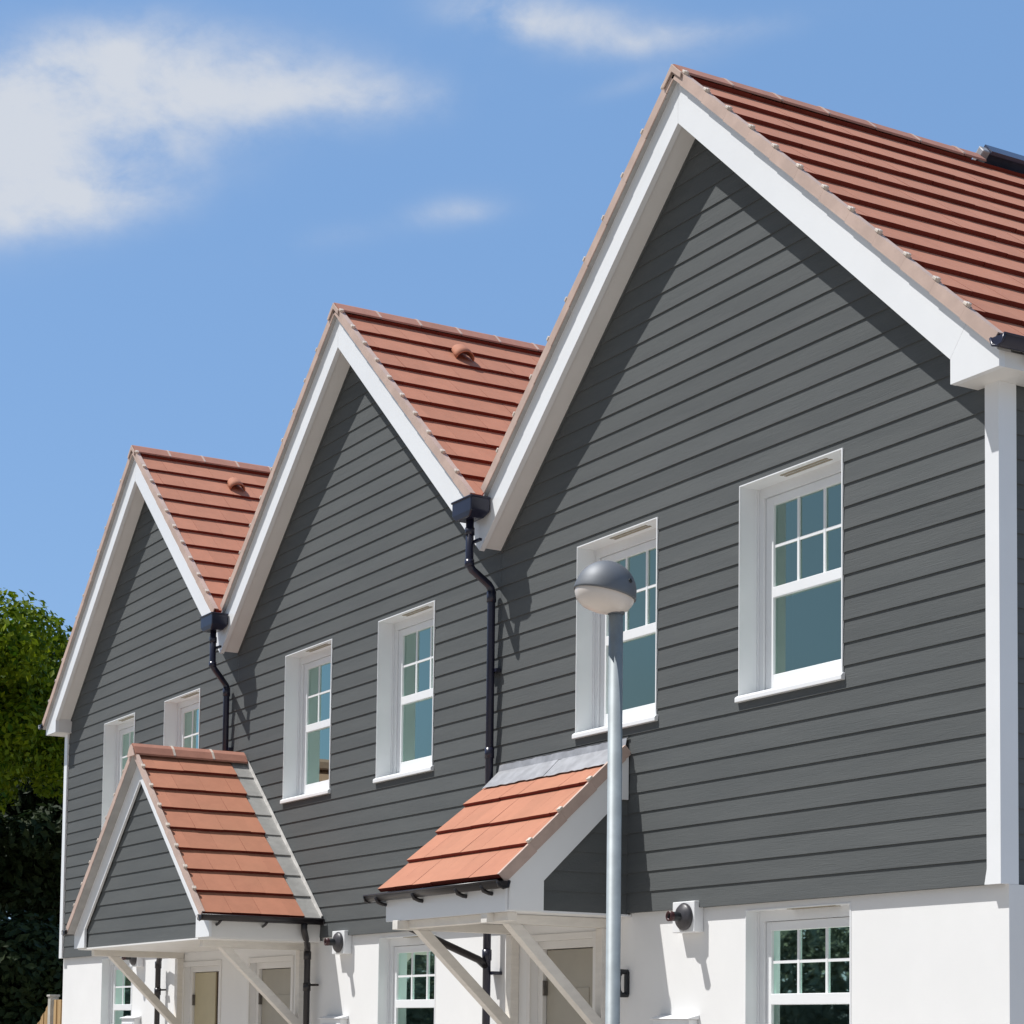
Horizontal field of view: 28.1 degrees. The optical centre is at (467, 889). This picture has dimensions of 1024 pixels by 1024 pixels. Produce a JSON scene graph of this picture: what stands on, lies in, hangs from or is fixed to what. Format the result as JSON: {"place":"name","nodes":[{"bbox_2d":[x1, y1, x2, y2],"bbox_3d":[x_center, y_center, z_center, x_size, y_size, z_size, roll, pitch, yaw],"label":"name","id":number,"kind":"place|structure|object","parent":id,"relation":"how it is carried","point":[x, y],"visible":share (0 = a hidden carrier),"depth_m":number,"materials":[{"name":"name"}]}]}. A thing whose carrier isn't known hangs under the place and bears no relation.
{"place":"outdoors","nodes":[
{"label":"outdoors","id":0,"kind":"place"},
{"bbox_2d":[0,0,1023,918],"label":"sky","id":1,"kind":"structure","parent":0,"point":[190,190],"materials":[{"name":"blue"}]},
{"label":"ground","id":2,"kind":"structure","parent":0,"visible":0},
{"bbox_2d":[0,910,62,1023],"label":"undergrowth","id":3,"kind":"object","parent":2,"relation":"on","point":[31,970],"visible":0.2,"depth_m":42.69,"materials":[{"name":"green plant"}]},
{"bbox_2d":[0,638,66,932],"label":"broadleaf tree","id":4,"kind":"object","parent":2,"relation":"on","point":[31,822],"visible":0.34,"depth_m":52.94,"materials":[{"name":"green plant"}]},
{"bbox_2d":[0,588,72,814],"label":"broadleaf tree","id":5,"kind":"object","parent":2,"relation":"on","point":[29,670],"visible":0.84,"depth_m":44.15,"materials":[{"name":"green plant"}]},
{"bbox_2d":[37,995,61,1023],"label":"fence","id":6,"kind":"object","parent":2,"relation":"on","point":[52,1013],"visible":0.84,"depth_m":28.34,"materials":[{"name":"wood"}]},
{"bbox_2d":[38,445,284,1023],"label":"end terrace house","id":7,"kind":"structure","parent":2,"relation":"on","point":[144,660],"depth_m":24.85,"materials":[{"name":"grey wood"}]},
{"bbox_2d":[101,712,135,829],"bbox_3d":[-4.265,-1.379,25.514,0.225,1.514,1.120,3,-5,-29],"label":"window","id":8,"kind":"structure","parent":7,"relation":"in","point":[119,734],"depth_m":25.97,"materials":[{"name":"white plastic"}]},
{"bbox_2d":[100,957,284,1023],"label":"window","id":9,"kind":"structure","parent":7,"relation":"in","point":[116,989],"depth_m":25.72,"materials":[{"name":"white plastic"}]},
{"bbox_2d":[163,664,238,748],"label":"window","id":10,"kind":"structure","parent":7,"relation":"in","point":[182,712],"depth_m":24.07,"materials":[{"name":"white plastic"}]},
{"bbox_2d":[182,960,221,1023],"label":"front door","id":11,"kind":"structure","parent":7,"relation":"in","point":[205,988],"depth_m":22.98,"materials":[{"name":"wood"}]},
{"bbox_2d":[61,303,592,1023],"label":"terrace house","id":12,"kind":"structure","parent":2,"relation":"on","point":[361,605],"depth_m":19.89,"materials":[{"name":"grey wood"}]},
{"bbox_2d":[246,955,293,1023],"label":"front door","id":13,"kind":"structure","parent":12,"relation":"in","point":[281,981],"depth_m":21.33,"materials":[{"name":"wood"}]},
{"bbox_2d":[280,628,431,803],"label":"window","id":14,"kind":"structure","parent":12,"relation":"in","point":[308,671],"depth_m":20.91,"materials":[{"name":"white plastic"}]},
{"bbox_2d":[373,567,501,782],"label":"window","id":15,"kind":"structure","parent":12,"relation":"in","point":[399,695],"depth_m":19.22,"materials":[{"name":"white plastic"}]},
{"bbox_2d":[377,933,592,1023],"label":"window","id":16,"kind":"structure","parent":12,"relation":"in","point":[406,966],"depth_m":18.94,"materials":[{"name":"white plastic"}]},
{"bbox_2d":[363,64,1023,1023],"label":"end terrace house","id":17,"kind":"structure","parent":2,"relation":"on","point":[763,442],"depth_m":14.34,"materials":[{"name":"grey wood"}]},
{"bbox_2d":[526,931,595,1023],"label":"front door","id":18,"kind":"structure","parent":17,"relation":"in","point":[577,965],"depth_m":16.33,"materials":[{"name":"wood"}]},
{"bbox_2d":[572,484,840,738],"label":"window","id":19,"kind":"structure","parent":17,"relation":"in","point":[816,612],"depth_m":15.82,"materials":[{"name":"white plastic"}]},
{"bbox_2d":[735,448,844,702],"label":"window","id":20,"kind":"structure","parent":17,"relation":"in","point":[766,586],"depth_m":14.30,"materials":[{"name":"white plastic"}]},
{"bbox_2d":[745,902,850,1023],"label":"window","id":21,"kind":"structure","parent":17,"relation":"in","point":[798,958],"depth_m":13.93,"materials":[{"name":"white plastic"}]},
{"label":"pavement","id":22,"kind":"structure","parent":0,"visible":0},
{"bbox_2d":[574,561,636,1023],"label":"street lamp","id":23,"kind":"object","parent":22,"relation":"on","point":[606,588],"visible":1,"depth_m":11.91,"materials":[{"name":"metal"}]}
]}

